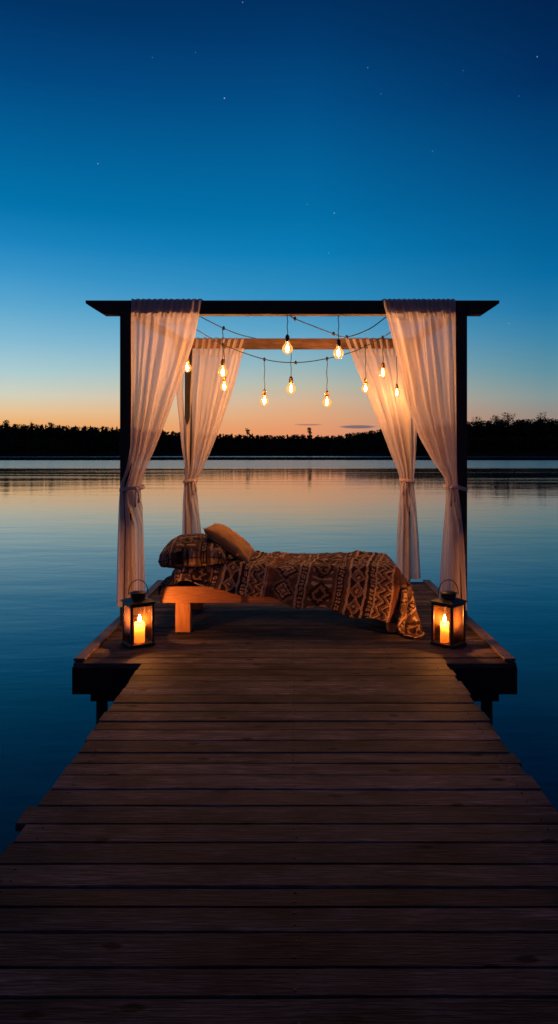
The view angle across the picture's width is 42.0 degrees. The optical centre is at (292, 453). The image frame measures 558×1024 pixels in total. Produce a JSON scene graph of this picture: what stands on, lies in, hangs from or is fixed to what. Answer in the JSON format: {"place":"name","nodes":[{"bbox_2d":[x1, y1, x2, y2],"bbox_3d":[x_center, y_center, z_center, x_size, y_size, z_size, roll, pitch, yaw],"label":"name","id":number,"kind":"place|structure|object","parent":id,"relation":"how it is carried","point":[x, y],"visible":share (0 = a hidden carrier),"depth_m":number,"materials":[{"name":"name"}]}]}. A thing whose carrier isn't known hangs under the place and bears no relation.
{"place":"outdoors","nodes":[
{"label":"outdoors","id":0,"kind":"place"},
{"bbox_2d":[0,456,557,855],"bbox_3d":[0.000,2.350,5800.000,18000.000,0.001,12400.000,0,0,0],"label":"water","id":1,"kind":"structure","parent":0,"point":[59,610],"depth_m":18.44,"materials":[{"name":"blue liquid"}]},
{"bbox_2d":[0,664,557,1023],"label":"dock walkway","id":2,"kind":"structure","parent":1,"relation":"in","point":[285,844],"depth_m":2.85,"materials":[{"name":"brown wood"}]},
{"bbox_2d":[72,580,516,725],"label":"dock platform","id":3,"kind":"structure","parent":1,"relation":"in","point":[481,664],"depth_m":6.01,"materials":[{"name":"brown wood"}]},
{"bbox_2d":[121,579,155,648],"bbox_3d":[-1.290,1.325,6.100,0.225,0.544,0.225,0,0,-33],"label":"lantern","id":4,"kind":"object","parent":3,"relation":"on","point":[137,598],"visible":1,"depth_m":6.06,"materials":[{"name":"black paint"}]},
{"bbox_2d":[134,615,144,642],"bbox_3d":[-1.275,1.460,6.080,0.086,0.229,0.086,0,0,0],"label":"candle","id":5,"kind":"object","parent":4,"relation":"in","point":[139,630],"visible":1,"depth_m":6.05,"materials":[{"name":"wax"}]},
{"bbox_2d":[160,580,398,631],"bbox_3d":[-0.065,1.329,7.050,2.230,0.538,1.100,0,0,0],"label":"daybed","id":6,"kind":"object","parent":3,"relation":"on","point":[186,600],"visible":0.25,"depth_m":6.50,"materials":[{"name":"brown wood"}]},
{"bbox_2d":[158,533,227,568],"bbox_3d":[-0.930,0.940,7.000,0.637,0.341,0.885,-2,0,-3],"label":"bed pillow","id":7,"kind":"object","parent":6,"relation":"on","point":[193,550],"visible":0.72,"depth_m":6.60,"materials":[{"name":"brown fabric"}]},
{"bbox_2d":[158,550,423,638],"bbox_3d":[-0.021,1.285,6.938,2.369,0.626,1.387,0,0,0],"label":"patterned blanket","id":8,"kind":"object","parent":6,"relation":"on","point":[362,584],"visible":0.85,"depth_m":6.51,"materials":[{"name":"brown fabric"}]},
{"bbox_2d":[203,523,255,561],"bbox_3d":[-0.586,0.846,6.950,0.528,0.192,0.488,36,4,5],"label":"throw cushion","id":9,"kind":"object","parent":8,"relation":"on","point":[234,545],"visible":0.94,"depth_m":6.76,"materials":[{"name":"brown fabric"}]},
{"bbox_2d":[86,300,498,618],"bbox_3d":[0.004,0.069,7.965,3.943,3.061,2.070,0,0,0],"label":"pergola","id":10,"kind":"object","parent":3,"relation":"on","point":[122,309],"visible":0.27,"depth_m":6.93,"materials":[{"name":"brown wood"}]},
{"bbox_2d":[117,299,201,615],"bbox_3d":[-1.264,0.030,6.979,0.810,3.026,0.258,0,0,0],"label":"curtain","id":11,"kind":"object","parent":10,"relation":"hanging from","point":[163,331],"visible":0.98,"depth_m":6.91,"materials":[{"name":"fabric"}]},
{"bbox_2d":[184,357,190,371],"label":"hanging bulb","id":12,"kind":"object","parent":10,"relation":"hanging from","point":[187,367],"visible":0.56,"depth_m":7.85,"materials":[{"name":"yellow glass"}]},
{"bbox_2d":[176,337,244,533],"bbox_3d":[-0.979,0.050,8.923,0.872,2.956,0.205,0,0,0],"label":"curtain","id":13,"kind":"object","parent":10,"relation":"hanging from","point":[209,399],"visible":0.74,"depth_m":8.88,"materials":[{"name":"fabric"}]},
{"bbox_2d":[220,346,227,390],"bbox_3d":[-0.737,-0.933,7.900,0.092,0.504,0.091,0,0,0],"label":"hanging bulb","id":14,"kind":"object","parent":10,"relation":"hanging from","point":[224,379],"visible":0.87,"depth_m":7.90,"materials":[{"name":"yellow glass"}]},
{"bbox_2d":[199,316,255,338],"bbox_3d":[-0.637,-1.369,8.060,0.221,0.153,1.615,0,0,21],"label":"string light cable","id":15,"kind":"object","parent":10,"relation":"hanging from","point":[223,327],"visible":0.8,"depth_m":7.59,"materials":[{"name":"black rubber"}]},
{"bbox_2d":[218,329,227,376],"bbox_3d":[-0.724,-1.057,7.600,0.104,0.516,0.104,0,0,0],"label":"hanging bulb","id":16,"kind":"object","parent":15,"relation":"hanging from","point":[222,365],"visible":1,"depth_m":7.60,"materials":[{"name":"yellow glass"}]},
{"bbox_2d":[282,315,292,353],"bbox_3d":[-0.045,-1.148,6.985,0.103,0.380,0.103,0,0,0],"label":"hanging bulb","id":17,"kind":"object","parent":10,"relation":"hanging from","point":[287,338],"visible":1,"depth_m":6.98,"materials":[{"name":"yellow glass"}]},
{"bbox_2d":[286,354,295,393],"bbox_3d":[-0.013,-0.999,8.860,0.117,0.537,0.117,0,0,0],"label":"hanging bulb","id":18,"kind":"object","parent":10,"relation":"hanging from","point":[290,381],"visible":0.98,"depth_m":8.86,"materials":[{"name":"yellow glass"}]},
{"bbox_2d":[196,329,390,364],"bbox_3d":[0.036,-1.192,7.656,2.444,0.408,0.819,0,0,0],"label":"string light cable","id":19,"kind":"object","parent":10,"relation":"hanging from","point":[327,358],"visible":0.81,"depth_m":7.93,"materials":[{"name":"black rubber"}]},
{"bbox_2d":[260,361,268,404],"bbox_3d":[-0.304,-0.782,8.000,0.097,0.500,0.097,0,0,0],"label":"hanging bulb","id":20,"kind":"object","parent":19,"relation":"hanging from","point":[264,394],"visible":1,"depth_m":8.00,"materials":[{"name":"yellow glass"}]},
{"bbox_2d":[323,361,330,406],"bbox_3d":[0.384,-0.782,8.000,0.099,0.534,0.099,0,0,0],"label":"hanging bulb","id":21,"kind":"object","parent":19,"relation":"hanging from","point":[326,395],"visible":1,"depth_m":8.00,"materials":[{"name":"yellow glass"}]},
{"bbox_2d":[362,348,369,392],"bbox_3d":[0.788,-0.905,7.800,0.086,0.500,0.086,0,0,0],"label":"hanging bulb","id":22,"kind":"object","parent":19,"relation":"hanging from","point":[365,382],"visible":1,"depth_m":7.80,"materials":[{"name":"yellow glass"}]},
{"bbox_2d":[379,340,386,377],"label":"hanging bulb","id":23,"kind":"object","parent":19,"relation":"hanging from","point":[383,367],"visible":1,"depth_m":7.60,"materials":[{"name":"yellow glass"}]},
{"bbox_2d":[289,315,386,338],"bbox_3d":[0.491,-1.270,7.096,1.079,0.304,0.066,0,0,-10],"label":"string light cable","id":24,"kind":"object","parent":10,"relation":"hanging from","point":[332,333],"visible":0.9,"depth_m":7.09,"materials":[{"name":"black rubber"}]},
{"bbox_2d":[333,315,343,358],"bbox_3d":[0.446,-1.127,6.995,0.103,0.426,0.103,0,0,0],"label":"hanging bulb","id":25,"kind":"object","parent":10,"relation":"hanging from","point":[338,342],"visible":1,"depth_m":6.99,"materials":[{"name":"yellow glass"}]},
{"bbox_2d":[345,337,420,579],"bbox_3d":[1.113,0.065,8.923,0.926,2.987,0.205,0,0,0],"label":"curtain","id":26,"kind":"object","parent":10,"relation":"hanging from","point":[395,420],"visible":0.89,"depth_m":8.88,"materials":[{"name":"fabric"}]},
{"bbox_2d":[393,356,399,396],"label":"hanging bulb","id":27,"kind":"object","parent":10,"relation":"hanging from","point":[396,387],"visible":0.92,"depth_m":8.60,"materials":[{"name":"yellow glass"}]},
{"bbox_2d":[382,299,467,610],"bbox_3d":[1.272,0.002,6.979,0.826,2.971,0.259,0,0,0],"label":"curtain","id":28,"kind":"object","parent":10,"relation":"hanging from","point":[423,333],"visible":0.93,"depth_m":6.90,"materials":[{"name":"fabric"}]},
{"bbox_2d":[429,579,466,648],"bbox_3d":[1.312,1.325,6.100,0.225,0.544,0.225,0,0,45],"label":"lantern","id":29,"kind":"object","parent":3,"relation":"on","point":[445,601],"visible":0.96,"depth_m":6.06,"materials":[{"name":"black paint"}]},
{"bbox_2d":[440,615,448,642],"bbox_3d":[1.276,1.460,6.085,0.072,0.229,0.072,0,0,0],"label":"candle","id":30,"kind":"object","parent":29,"relation":"in","point":[444,631],"visible":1,"depth_m":6.06,"materials":[{"name":"wax"}]},
{"bbox_2d":[0,428,557,455],"bbox_3d":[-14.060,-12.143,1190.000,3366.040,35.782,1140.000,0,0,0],"label":"hills","id":31,"kind":"structure","parent":0,"point":[526,452],"depth_m":716.58,"materials":[{"name":"black plant"}]},
{"bbox_2d":[0,423,155,455],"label":"forest","id":32,"kind":"object","parent":31,"relation":"on","point":[50,434],"visible":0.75,"depth_m":715.50,"materials":[{"name":"green plant"}]},
{"bbox_2d":[154,430,356,455],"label":"forest","id":33,"kind":"object","parent":31,"relation":"on","point":[339,442],"visible":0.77,"depth_m":861.44,"materials":[{"name":"green plant"}]},
{"bbox_2d":[351,418,557,454],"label":"forest","id":34,"kind":"object","parent":31,"relation":"on","point":[545,426],"visible":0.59,"depth_m":704.94,"materials":[{"name":"green plant"}]},
{"bbox_2d":[502,412,514,421],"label":"tree","id":35,"kind":"object","parent":31,"relation":"on","point":[509,418],"visible":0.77,"depth_m":732.57,"materials":[{"name":"black plant"}]},
{"bbox_2d":[0,0,557,438],"label":"sky","id":36,"kind":"structure","parent":0,"point":[150,149],"materials":[{"name":"blue"}]}
]}

